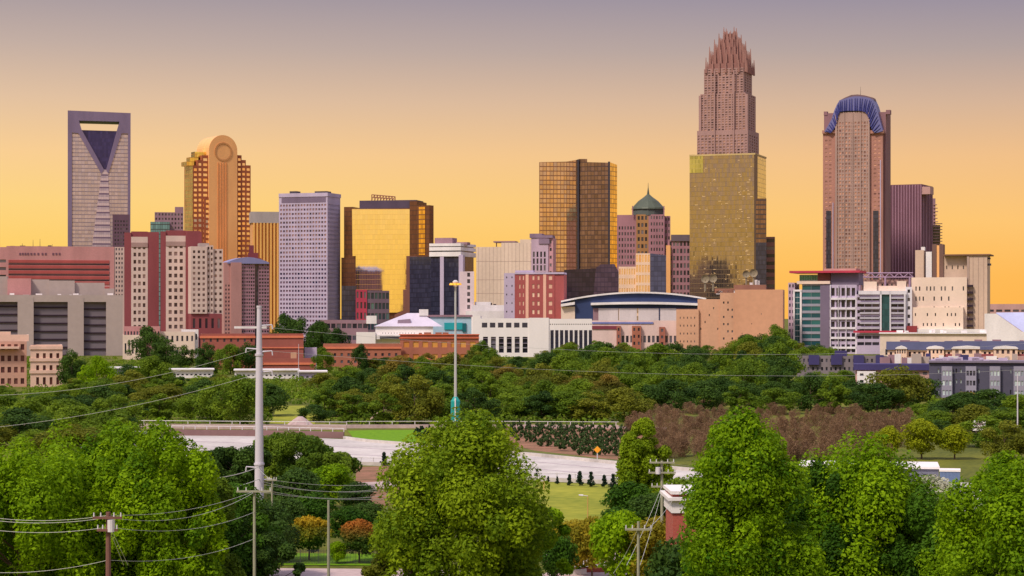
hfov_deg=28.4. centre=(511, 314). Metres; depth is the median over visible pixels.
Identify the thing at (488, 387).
broadleaf tree
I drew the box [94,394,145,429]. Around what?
broadleaf tree
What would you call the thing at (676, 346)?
broadleaf tree
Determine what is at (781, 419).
bare bush
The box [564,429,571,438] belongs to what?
round shrub
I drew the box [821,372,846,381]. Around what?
broadleaf tree
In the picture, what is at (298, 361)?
lamp pole
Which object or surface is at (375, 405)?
broadleaf tree
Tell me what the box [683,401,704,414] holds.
bare bush
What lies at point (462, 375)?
broadleaf tree
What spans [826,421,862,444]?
bare bush
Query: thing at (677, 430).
bare bush
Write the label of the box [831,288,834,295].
window
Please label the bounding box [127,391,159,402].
broadleaf tree
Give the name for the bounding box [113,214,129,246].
office tower
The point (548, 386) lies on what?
broadleaf tree
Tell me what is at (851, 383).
broadleaf tree
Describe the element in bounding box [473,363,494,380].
broadleaf tree
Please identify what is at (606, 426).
round shrub
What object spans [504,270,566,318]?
brick hotel
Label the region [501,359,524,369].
broadleaf tree
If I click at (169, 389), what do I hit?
broadleaf tree
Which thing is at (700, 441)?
bare bush
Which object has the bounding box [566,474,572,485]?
young conifer
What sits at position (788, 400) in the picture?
broadleaf tree
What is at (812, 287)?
window
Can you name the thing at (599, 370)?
broadleaf tree
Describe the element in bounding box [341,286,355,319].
office block
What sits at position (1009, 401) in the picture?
broadleaf tree
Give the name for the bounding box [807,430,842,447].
bare bush
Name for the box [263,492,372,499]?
wire
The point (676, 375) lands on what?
broadleaf tree
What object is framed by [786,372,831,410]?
broadleaf tree
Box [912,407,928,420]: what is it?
broadleaf tree
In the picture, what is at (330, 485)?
wire
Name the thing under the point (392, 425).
parapet wall
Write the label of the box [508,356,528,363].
broadleaf tree
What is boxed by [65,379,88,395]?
broadleaf tree
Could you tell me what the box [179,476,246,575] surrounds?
broadleaf tree
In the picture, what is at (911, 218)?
office tower
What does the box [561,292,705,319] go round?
arena
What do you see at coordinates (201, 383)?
broadleaf tree
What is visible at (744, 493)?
broadleaf tree
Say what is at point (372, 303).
apartment block
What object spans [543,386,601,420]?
broadleaf tree
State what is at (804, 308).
window
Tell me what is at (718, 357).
broadleaf tree
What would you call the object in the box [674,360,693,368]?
broadleaf tree
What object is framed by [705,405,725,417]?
bare bush
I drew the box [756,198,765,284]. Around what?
office tower
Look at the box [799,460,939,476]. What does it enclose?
flat roof building
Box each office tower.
[68,110,130,246]
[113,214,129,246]
[181,135,250,261]
[222,257,268,344]
[249,212,278,332]
[279,191,340,340]
[410,205,433,317]
[429,238,475,314]
[539,159,616,271]
[617,187,669,271]
[666,235,689,294]
[689,153,766,298]
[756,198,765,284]
[766,237,774,289]
[891,184,933,278]
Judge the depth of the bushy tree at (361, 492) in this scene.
249.28 m
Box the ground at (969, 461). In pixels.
[1,319,1023,574]
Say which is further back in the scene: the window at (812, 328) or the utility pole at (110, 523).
the window at (812, 328)
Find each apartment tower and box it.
[124,231,158,325]
[161,230,199,331]
[186,231,222,348]
[933,198,941,244]
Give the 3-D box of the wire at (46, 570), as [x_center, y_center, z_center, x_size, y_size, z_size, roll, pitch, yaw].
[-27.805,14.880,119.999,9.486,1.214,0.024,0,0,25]
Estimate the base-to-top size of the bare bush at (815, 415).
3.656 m
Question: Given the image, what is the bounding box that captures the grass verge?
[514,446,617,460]
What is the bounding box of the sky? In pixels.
[0,0,1023,318]
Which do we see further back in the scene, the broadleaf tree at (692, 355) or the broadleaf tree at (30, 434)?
the broadleaf tree at (692, 355)
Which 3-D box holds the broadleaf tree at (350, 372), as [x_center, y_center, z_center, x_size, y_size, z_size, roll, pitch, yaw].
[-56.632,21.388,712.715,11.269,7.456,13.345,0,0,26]
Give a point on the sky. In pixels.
(455, 107)
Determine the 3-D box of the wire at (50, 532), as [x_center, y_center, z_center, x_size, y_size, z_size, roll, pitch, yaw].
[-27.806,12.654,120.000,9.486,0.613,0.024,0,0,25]
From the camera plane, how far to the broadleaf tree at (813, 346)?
1132.62 m
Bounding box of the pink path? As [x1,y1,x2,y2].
[358,481,396,488]
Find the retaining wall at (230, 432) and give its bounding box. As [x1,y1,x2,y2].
[162,426,343,437]
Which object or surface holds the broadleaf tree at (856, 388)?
on the ground at (969, 461)
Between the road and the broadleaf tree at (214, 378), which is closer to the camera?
the road
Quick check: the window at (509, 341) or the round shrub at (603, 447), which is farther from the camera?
the window at (509, 341)
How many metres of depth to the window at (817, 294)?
1303.19 m
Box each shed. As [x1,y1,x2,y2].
[171,368,213,377]
[234,368,299,378]
[299,370,326,379]
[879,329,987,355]
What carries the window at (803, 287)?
in the apartment block at (808, 313)
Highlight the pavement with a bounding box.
[270,568,626,575]
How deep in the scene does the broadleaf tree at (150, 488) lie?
149.42 m
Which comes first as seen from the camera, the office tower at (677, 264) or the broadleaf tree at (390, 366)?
the broadleaf tree at (390, 366)
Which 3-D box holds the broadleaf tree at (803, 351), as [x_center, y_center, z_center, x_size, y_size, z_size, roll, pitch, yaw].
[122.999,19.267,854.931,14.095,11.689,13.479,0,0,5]
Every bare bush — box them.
[623,415,655,435]
[630,411,654,423]
[636,410,663,423]
[648,427,675,446]
[650,403,673,415]
[654,421,675,435]
[655,408,684,425]
[656,436,687,457]
[667,421,693,436]
[667,425,693,446]
[674,431,711,456]
[680,415,715,432]
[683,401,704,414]
[685,427,718,449]
[695,410,719,427]
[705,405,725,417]
[709,416,727,428]
[747,406,773,424]
[755,408,764,413]
[763,416,789,435]
[766,402,787,415]
[770,420,796,437]
[773,429,788,443]
[775,414,796,425]
[778,419,816,447]
[780,439,803,459]
[782,437,826,461]
[788,411,809,425]
[789,409,800,415]
[796,423,818,435]
[804,408,817,414]
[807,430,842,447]
[808,411,831,425]
[810,435,854,460]
[813,401,837,414]
[816,420,843,437]
[825,412,846,422]
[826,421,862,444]
[831,414,859,435]
[834,403,858,415]
[838,441,867,459]
[843,408,873,425]
[848,404,863,413]
[848,427,880,446]
[857,419,885,434]
[864,440,893,459]
[866,413,899,431]
[867,423,905,446]
[875,409,889,415]
[882,406,914,422]
[885,414,911,433]
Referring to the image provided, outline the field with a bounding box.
[528,482,655,523]
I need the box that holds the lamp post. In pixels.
[579,494,587,516]
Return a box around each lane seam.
[195,441,609,468]
[207,448,608,475]
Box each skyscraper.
[697,28,758,154]
[822,87,890,279]
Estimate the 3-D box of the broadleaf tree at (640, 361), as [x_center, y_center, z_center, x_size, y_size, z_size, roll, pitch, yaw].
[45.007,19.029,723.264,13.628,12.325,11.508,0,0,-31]
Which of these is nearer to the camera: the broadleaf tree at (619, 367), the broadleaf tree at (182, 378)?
the broadleaf tree at (182, 378)
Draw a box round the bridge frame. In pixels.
[859,272,912,290]
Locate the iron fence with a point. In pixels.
(332, 557)
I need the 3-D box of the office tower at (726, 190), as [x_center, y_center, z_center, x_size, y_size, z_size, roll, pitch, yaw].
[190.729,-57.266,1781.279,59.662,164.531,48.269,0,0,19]
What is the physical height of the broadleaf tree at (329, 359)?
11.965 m
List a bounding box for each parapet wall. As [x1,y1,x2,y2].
[140,420,346,429]
[346,421,618,428]
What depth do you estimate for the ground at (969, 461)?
375.77 m
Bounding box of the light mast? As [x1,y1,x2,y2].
[449,280,461,396]
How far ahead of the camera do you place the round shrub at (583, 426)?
433.64 m
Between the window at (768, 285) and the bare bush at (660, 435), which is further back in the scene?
the window at (768, 285)
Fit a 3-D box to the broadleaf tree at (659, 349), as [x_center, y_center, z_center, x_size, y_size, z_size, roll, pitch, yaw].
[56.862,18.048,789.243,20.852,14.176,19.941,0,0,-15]
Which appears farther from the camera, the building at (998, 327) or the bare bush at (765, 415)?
the building at (998, 327)
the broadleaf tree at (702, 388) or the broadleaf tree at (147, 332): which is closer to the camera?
the broadleaf tree at (702, 388)
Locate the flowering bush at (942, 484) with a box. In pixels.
[914,474,954,499]
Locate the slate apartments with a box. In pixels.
[929,357,1023,397]
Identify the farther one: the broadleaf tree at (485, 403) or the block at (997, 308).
the block at (997, 308)
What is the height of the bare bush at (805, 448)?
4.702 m
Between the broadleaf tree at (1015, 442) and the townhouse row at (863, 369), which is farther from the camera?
the townhouse row at (863, 369)
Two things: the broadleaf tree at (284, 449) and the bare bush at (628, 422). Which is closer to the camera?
the broadleaf tree at (284, 449)
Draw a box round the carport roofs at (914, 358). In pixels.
[880,353,1023,362]
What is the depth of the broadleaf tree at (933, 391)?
583.92 m
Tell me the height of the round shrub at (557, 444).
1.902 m
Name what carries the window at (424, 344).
in the brick building at (412, 348)
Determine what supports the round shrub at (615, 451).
on the planting bed
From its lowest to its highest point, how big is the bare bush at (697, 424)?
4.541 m
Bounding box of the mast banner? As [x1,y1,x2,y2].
[451,397,459,420]
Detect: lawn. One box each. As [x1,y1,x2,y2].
[278,553,374,564]
[348,430,424,442]
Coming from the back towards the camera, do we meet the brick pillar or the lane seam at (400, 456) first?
the brick pillar
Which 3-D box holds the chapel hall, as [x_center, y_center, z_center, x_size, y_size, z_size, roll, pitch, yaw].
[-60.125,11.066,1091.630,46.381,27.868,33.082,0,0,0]
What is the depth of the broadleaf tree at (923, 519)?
144.71 m
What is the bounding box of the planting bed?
[505,428,642,459]
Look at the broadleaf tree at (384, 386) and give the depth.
525.31 m
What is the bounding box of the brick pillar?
[973,421,985,431]
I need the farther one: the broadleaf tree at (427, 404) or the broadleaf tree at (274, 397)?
the broadleaf tree at (274, 397)
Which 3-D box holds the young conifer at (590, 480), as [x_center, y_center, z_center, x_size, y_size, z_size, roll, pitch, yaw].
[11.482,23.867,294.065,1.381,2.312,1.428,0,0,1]
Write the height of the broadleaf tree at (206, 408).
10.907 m
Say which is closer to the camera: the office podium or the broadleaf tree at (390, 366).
the broadleaf tree at (390, 366)
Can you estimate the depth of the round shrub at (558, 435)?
394.87 m
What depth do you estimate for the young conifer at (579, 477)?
295.74 m
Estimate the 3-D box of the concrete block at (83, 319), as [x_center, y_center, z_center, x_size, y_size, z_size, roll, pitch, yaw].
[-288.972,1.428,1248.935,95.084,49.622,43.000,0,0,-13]
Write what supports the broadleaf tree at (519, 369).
on the ground at (969, 461)
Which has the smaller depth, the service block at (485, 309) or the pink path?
the pink path
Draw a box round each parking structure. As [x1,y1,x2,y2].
[320,316,376,348]
[471,316,591,356]
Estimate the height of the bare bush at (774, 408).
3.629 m
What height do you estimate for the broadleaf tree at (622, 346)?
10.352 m
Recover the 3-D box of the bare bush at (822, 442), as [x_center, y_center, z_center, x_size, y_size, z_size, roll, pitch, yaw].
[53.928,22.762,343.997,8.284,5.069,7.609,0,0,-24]
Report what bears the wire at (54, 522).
attached to the utility pole at (110, 523)
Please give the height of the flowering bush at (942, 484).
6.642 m
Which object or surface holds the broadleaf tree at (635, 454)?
on the field
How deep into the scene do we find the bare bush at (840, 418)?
417.77 m
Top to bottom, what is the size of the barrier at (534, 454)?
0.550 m
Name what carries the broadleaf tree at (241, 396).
on the ground at (969, 461)
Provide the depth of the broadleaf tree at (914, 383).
516.90 m
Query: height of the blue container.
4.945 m
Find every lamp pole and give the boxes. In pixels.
[298,344,298,379]
[1017,373,1017,424]
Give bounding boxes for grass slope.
[270,405,314,423]
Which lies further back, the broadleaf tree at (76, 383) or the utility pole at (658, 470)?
the broadleaf tree at (76, 383)
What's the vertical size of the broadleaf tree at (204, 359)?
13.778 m
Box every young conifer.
[380,452,386,464]
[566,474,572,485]
[576,471,583,485]
[587,471,595,486]
[601,475,607,486]
[608,473,616,486]
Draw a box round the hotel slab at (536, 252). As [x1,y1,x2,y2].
[476,234,555,304]
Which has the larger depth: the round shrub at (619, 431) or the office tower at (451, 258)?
the office tower at (451, 258)
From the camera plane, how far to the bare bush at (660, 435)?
374.78 m
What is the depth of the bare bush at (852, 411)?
498.70 m
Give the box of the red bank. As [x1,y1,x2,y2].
[356,466,398,505]
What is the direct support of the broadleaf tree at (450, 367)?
on the ground at (969, 461)
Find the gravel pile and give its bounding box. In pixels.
[288,416,312,424]
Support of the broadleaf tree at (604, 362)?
on the ground at (969, 461)
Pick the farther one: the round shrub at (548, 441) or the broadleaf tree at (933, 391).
the broadleaf tree at (933, 391)
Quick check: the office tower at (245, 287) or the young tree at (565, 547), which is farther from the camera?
the office tower at (245, 287)
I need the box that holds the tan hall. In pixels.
[676,269,784,352]
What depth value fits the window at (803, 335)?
1305.10 m
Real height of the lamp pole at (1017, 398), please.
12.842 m
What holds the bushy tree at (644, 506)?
on the field
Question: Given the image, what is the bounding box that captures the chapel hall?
[356,309,440,343]
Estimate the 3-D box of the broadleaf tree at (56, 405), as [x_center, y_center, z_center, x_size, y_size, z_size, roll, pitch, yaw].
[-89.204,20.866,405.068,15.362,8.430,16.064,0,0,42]
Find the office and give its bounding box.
[0,332,62,386]
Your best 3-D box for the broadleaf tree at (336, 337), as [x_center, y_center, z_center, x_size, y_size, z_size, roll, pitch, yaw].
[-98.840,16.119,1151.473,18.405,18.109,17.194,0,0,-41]
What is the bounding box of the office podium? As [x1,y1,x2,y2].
[564,264,618,319]
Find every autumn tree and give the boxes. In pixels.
[292,515,334,559]
[339,518,373,555]
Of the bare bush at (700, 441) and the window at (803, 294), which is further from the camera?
the window at (803, 294)
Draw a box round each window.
[194,158,244,257]
[205,318,207,327]
[211,318,213,327]
[225,264,254,333]
[280,230,325,338]
[403,342,408,346]
[413,342,418,346]
[422,342,427,346]
[432,342,437,346]
[460,342,465,346]
[491,337,495,349]
[499,337,503,352]
[507,337,511,352]
[515,337,519,352]
[523,337,527,352]
[698,69,753,153]
[766,246,774,249]
[766,269,774,272]
[766,284,774,287]
[802,286,810,289]
[802,293,810,296]
[802,299,810,303]
[802,306,810,310]
[802,313,810,317]
[802,320,810,324]
[802,327,810,330]
[802,334,810,337]
[802,341,810,344]
[811,286,819,289]
[811,292,819,296]
[811,299,819,303]
[811,306,819,310]
[811,313,819,317]
[811,320,819,324]
[811,327,819,330]
[811,334,819,337]
[825,140,879,278]
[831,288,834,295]
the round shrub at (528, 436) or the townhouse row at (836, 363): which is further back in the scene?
the townhouse row at (836, 363)
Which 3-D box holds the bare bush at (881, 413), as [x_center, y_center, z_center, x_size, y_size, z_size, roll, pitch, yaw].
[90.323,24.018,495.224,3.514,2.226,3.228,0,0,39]
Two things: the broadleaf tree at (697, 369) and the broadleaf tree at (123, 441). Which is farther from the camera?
the broadleaf tree at (697, 369)
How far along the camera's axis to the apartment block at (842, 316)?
1290.97 m
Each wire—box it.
[0,515,105,520]
[0,527,105,532]
[0,560,105,572]
[1,374,255,426]
[3,519,94,522]
[11,350,251,394]
[113,539,252,560]
[118,512,253,530]
[123,493,252,520]
[142,491,253,514]
[262,350,1022,375]
[262,478,377,485]
[262,481,376,491]
[263,484,374,491]
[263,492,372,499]
[267,327,1022,354]
[275,492,385,498]
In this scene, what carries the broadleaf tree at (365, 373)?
on the ground at (969, 461)
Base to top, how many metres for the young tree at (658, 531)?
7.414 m
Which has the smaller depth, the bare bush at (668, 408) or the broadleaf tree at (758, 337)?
the bare bush at (668, 408)
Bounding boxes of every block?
[0,243,123,334]
[0,276,122,355]
[150,207,182,331]
[248,245,260,258]
[341,194,426,319]
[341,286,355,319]
[356,290,388,331]
[466,302,503,317]
[619,253,665,319]
[788,268,865,347]
[830,285,858,353]
[853,281,911,353]
[990,304,1023,330]
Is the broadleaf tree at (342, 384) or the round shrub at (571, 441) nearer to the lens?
the round shrub at (571, 441)
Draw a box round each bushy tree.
[264,467,324,499]
[265,495,306,522]
[284,522,303,545]
[294,491,340,527]
[311,463,356,501]
[325,505,371,538]
[336,481,376,508]
[351,501,388,522]
[599,481,651,518]
[600,505,639,520]
[628,492,665,524]
[655,474,697,492]
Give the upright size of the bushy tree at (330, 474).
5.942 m
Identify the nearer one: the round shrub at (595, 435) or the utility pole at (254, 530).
the utility pole at (254, 530)
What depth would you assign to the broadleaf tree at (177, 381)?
536.33 m
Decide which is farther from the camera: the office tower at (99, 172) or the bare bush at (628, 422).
the office tower at (99, 172)
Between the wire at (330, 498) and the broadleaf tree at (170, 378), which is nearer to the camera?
the wire at (330, 498)
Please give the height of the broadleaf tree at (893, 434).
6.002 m
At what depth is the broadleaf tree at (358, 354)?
878.74 m
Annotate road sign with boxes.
[594,446,600,458]
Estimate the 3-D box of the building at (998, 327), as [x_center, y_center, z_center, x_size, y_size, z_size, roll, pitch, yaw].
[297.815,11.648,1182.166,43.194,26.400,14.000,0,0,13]
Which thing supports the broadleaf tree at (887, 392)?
on the ground at (969, 461)
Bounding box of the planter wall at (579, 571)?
[564,569,586,574]
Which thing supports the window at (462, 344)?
in the brick building at (412, 348)
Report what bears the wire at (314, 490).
attached to the utility pole at (271, 480)
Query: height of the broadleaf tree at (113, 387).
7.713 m
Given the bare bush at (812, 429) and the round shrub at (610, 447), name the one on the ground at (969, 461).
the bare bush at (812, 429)
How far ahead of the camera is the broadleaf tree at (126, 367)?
689.66 m
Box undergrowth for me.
[0,355,1022,424]
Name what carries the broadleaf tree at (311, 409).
on the ground at (969, 461)
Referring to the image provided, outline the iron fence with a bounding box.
[285,549,373,563]
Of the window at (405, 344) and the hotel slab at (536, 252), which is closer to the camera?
the window at (405, 344)
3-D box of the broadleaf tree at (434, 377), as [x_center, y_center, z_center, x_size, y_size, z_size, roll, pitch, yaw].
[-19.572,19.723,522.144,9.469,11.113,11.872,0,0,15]
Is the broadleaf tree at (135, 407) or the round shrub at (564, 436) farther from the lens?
the broadleaf tree at (135, 407)
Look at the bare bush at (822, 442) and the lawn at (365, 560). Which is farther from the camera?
the bare bush at (822, 442)
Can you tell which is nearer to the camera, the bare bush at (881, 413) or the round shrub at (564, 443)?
the round shrub at (564, 443)
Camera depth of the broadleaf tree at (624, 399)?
472.29 m
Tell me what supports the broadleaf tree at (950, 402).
on the ground at (969, 461)
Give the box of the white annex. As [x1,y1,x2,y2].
[460,271,473,314]
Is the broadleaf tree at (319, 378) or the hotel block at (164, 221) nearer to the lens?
the broadleaf tree at (319, 378)
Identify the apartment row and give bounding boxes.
[886,340,945,362]
[944,340,981,356]
[980,340,1023,359]
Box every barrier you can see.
[343,436,693,470]
[355,457,617,483]
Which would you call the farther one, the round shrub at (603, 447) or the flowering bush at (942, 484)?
the round shrub at (603, 447)
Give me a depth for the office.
702.03 m
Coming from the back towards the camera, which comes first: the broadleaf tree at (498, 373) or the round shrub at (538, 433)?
the broadleaf tree at (498, 373)
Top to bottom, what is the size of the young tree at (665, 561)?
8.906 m
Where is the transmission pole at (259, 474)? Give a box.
[245,306,272,502]
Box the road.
[248,424,658,427]
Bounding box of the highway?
[80,431,702,479]
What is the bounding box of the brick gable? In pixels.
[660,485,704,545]
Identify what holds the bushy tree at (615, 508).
on the field
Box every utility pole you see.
[92,512,121,575]
[236,487,271,575]
[267,477,276,505]
[327,500,329,575]
[625,521,651,575]
[648,459,675,524]
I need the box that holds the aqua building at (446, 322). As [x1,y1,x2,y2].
[427,315,472,333]
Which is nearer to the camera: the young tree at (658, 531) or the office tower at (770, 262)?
the young tree at (658, 531)
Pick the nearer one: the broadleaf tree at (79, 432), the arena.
the broadleaf tree at (79, 432)
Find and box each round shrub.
[516,421,523,428]
[524,433,532,441]
[530,433,536,441]
[535,429,541,436]
[537,437,543,445]
[539,422,545,428]
[543,436,551,445]
[554,440,562,448]
[555,432,561,439]
[561,433,568,441]
[562,441,568,449]
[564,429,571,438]
[567,437,574,446]
[570,422,577,429]
[570,441,577,450]
[576,437,581,446]
[576,444,583,454]
[579,422,586,430]
[581,437,589,445]
[584,446,590,453]
[590,444,598,454]
[592,432,599,442]
[598,444,605,454]
[601,422,608,431]
[604,437,612,444]
[605,445,613,453]
[612,444,619,455]
[616,427,622,435]
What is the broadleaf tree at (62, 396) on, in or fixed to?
on the ground at (969, 461)
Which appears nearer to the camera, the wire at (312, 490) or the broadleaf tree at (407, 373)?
the wire at (312, 490)
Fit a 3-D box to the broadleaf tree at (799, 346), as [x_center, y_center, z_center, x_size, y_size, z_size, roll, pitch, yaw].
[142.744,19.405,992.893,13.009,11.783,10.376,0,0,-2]
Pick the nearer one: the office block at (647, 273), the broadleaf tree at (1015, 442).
the broadleaf tree at (1015, 442)
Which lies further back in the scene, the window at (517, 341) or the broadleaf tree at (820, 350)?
the window at (517, 341)
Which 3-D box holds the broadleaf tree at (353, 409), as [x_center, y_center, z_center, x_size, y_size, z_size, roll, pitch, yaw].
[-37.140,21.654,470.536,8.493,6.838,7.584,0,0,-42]
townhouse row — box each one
[797,351,887,376]
[853,363,928,384]
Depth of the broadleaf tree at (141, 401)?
489.01 m
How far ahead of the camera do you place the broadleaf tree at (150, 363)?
678.30 m
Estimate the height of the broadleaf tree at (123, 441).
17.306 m
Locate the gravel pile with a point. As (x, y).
(300, 418)
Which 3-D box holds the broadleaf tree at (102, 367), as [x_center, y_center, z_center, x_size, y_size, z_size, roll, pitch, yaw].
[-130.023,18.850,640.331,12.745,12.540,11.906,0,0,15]
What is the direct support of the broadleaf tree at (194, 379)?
on the ground at (969, 461)
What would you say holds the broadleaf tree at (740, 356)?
on the ground at (969, 461)
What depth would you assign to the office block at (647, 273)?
1649.36 m
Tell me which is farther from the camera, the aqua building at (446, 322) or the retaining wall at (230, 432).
the aqua building at (446, 322)
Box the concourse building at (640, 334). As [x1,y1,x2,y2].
[592,320,675,349]
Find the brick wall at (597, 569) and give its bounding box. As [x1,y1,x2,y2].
[581,567,608,571]
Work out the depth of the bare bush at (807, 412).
503.08 m
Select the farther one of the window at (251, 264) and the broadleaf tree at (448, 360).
the window at (251, 264)
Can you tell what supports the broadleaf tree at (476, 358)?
on the ground at (969, 461)
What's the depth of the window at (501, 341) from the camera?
1201.14 m
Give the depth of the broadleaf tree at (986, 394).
507.07 m
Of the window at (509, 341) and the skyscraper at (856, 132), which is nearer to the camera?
the window at (509, 341)
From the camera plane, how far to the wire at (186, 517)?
132.63 m
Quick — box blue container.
[939,468,960,504]
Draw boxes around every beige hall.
[123,326,159,359]
[160,326,266,357]
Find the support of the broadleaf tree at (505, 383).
on the ground at (969, 461)
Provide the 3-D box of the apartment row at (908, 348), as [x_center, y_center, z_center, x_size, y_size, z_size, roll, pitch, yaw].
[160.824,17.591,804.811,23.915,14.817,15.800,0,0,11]
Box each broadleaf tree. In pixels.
[0,385,21,396]
[0,394,20,411]
[0,398,48,435]
[0,407,60,444]
[0,418,108,575]
[0,424,18,444]
[0,431,131,575]
[0,437,9,450]
[8,429,59,454]
[25,424,99,457]
[26,393,49,398]
[28,394,59,411]
[34,398,95,421]
[40,404,99,441]
[42,385,80,400]
[50,417,178,575]
[51,394,73,399]
[56,349,86,384]
[65,376,90,388]
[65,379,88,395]
[71,394,104,411]
[73,417,228,575]
[76,355,118,384]
[77,378,127,397]
[86,385,128,406]
[87,407,138,431]
[91,396,130,418]
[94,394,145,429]
[96,426,146,446]
[101,406,137,422]
[110,375,144,395]
[112,369,148,393]
[115,383,136,398]
[116,364,145,375]
[124,399,150,415]
[126,325,166,360]
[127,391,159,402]
[129,355,175,385]
[138,378,164,392]
[139,393,176,419]
[141,382,185,404]
[149,336,178,364]
[160,376,175,385]
[163,379,186,403]
[164,393,211,418]
[169,345,195,367]
[173,376,189,386]
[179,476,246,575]
[182,379,225,407]
[183,381,197,386]
[191,377,208,381]
[192,376,234,421]
[194,342,219,372]
[204,445,272,489]
[207,374,227,381]
[209,481,283,575]
[210,374,270,423]
[212,343,245,373]
[232,341,263,368]
[238,531,305,575]
[239,499,300,574]
[251,383,290,415]
[252,430,333,479]
[268,313,301,333]
[283,317,315,354]
[283,451,362,486]
[297,404,337,420]
[302,372,338,390]
[305,320,334,354]
[309,388,336,414]
[310,346,334,372]
[315,379,345,398]
[323,327,350,343]
[329,388,379,411]
[331,365,365,381]
[331,378,364,402]
[335,393,371,421]
[343,376,361,385]
[349,343,368,369]
[355,367,379,384]
[357,393,403,424]
[359,384,376,396]
[361,514,443,575]
[366,381,379,387]
[367,355,422,383]
[367,358,381,368]
[367,404,559,575]
[373,374,412,406]
[376,357,388,366]
[379,369,402,388]
[386,374,445,423]
[390,364,425,401]
[410,365,449,400]
[413,353,436,364]
[413,356,432,366]
[415,383,467,418]
[418,370,453,395]
[430,352,471,373]
[435,369,481,401]
[443,365,465,376]
[445,370,472,381]
[445,382,477,409]
[457,387,502,420]
[460,354,494,377]
[463,362,491,389]
[464,350,481,359]
[466,340,494,360]
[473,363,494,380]
[478,375,503,399]
[483,356,508,368]
[484,347,499,357]
[485,379,526,396]
[487,384,524,404]
[488,392,533,419]
[490,365,520,380]
[500,372,525,385]
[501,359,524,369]
[502,364,523,378]
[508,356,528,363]
[511,375,537,389]
[519,381,532,389]
[520,366,540,377]
[520,390,559,418]
[521,379,559,414]
[522,354,539,367]
[523,351,555,375]
[524,363,556,379]
[529,369,573,402]
[533,350,548,356]
[534,504,573,575]
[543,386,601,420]
[548,352,598,379]
[549,359,588,383]
[550,348,566,356]
[552,378,605,412]
[557,342,582,351]
[558,375,595,391]
[560,341,578,351]
[565,391,611,419]
[570,361,619,383]
[573,345,593,358]
[579,342,622,361]
[579,346,626,368]
[586,374,626,404]
[590,357,620,378]
[597,387,657,420]
[605,368,642,392]
[614,360,631,371]
[615,343,631,352]
[615,416,674,494]
[619,348,651,368]
[620,364,649,381]
[625,351,653,372]
[631,382,660,404]
[640,343,681,368]
[641,372,673,396]
[641,378,698,410]
[646,361,677,375]
[650,355,683,372]
[651,365,674,377]
[662,365,696,401]
[665,341,683,352]
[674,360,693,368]
[675,349,711,372]
[677,404,827,575]
[679,345,709,365]
[681,345,692,352]
[681,380,729,409]
[682,361,713,398]
[701,345,716,357]
[701,374,735,399]
[702,370,741,392]
[705,362,724,376]
[707,352,733,375]
[715,347,733,367]
[718,380,765,404]
[719,340,735,356]
[722,385,757,415]
[723,355,768,387]
[725,361,768,390]
[730,334,758,352]
[730,350,756,366]
[731,341,762,367]
[748,341,764,351]
[750,387,801,413]
[754,333,763,342]
[755,324,791,348]
[756,351,799,384]
[757,342,806,373]
[757,381,786,402]
[759,364,794,389]
[762,335,792,350]
[768,457,876,575]
[776,338,798,354]
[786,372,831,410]
[793,347,818,356]
[794,343,815,351]
[794,370,844,403]
[795,429,945,575]
[806,343,825,349]
[816,347,833,355]
[817,375,852,413]
[819,348,847,355]
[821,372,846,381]
[828,370,854,380]
[840,379,871,400]
[842,382,875,407]
[847,483,993,575]
[850,383,906,411]
[864,364,933,409]
[872,425,904,453]
[898,403,928,416]
[899,384,925,407]
[900,418,941,458]
[910,410,959,428]
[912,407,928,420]
[914,450,1023,575]
[916,375,942,399]
[925,395,966,420]
[932,419,952,429]
[935,424,973,458]
[947,403,997,431]
[951,392,990,406]
[959,414,1011,447]
[968,388,1010,407]
[976,399,1011,419]
[979,420,1023,457]
[981,407,1023,427]
[994,394,1023,411]
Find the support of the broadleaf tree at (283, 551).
on the ground at (969, 461)
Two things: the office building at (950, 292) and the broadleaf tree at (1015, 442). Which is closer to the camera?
the broadleaf tree at (1015, 442)
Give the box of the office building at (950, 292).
[907,244,993,332]
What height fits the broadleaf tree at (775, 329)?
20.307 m
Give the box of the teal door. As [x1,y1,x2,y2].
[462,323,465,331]
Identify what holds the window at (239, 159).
in the office tower at (217, 190)
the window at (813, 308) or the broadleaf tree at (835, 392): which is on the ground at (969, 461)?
the broadleaf tree at (835, 392)
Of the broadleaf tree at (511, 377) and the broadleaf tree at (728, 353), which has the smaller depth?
the broadleaf tree at (511, 377)
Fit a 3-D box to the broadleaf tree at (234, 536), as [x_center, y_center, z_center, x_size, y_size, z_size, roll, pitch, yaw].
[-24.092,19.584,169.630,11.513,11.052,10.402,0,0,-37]
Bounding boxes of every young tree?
[326,541,347,563]
[537,532,579,575]
[554,519,587,568]
[562,515,610,575]
[588,509,647,575]
[618,516,665,575]
[644,535,689,575]
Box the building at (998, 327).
[985,312,1023,340]
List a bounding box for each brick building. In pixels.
[200,333,254,368]
[262,334,316,369]
[323,343,401,366]
[399,332,478,364]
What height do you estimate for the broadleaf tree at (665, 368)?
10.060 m

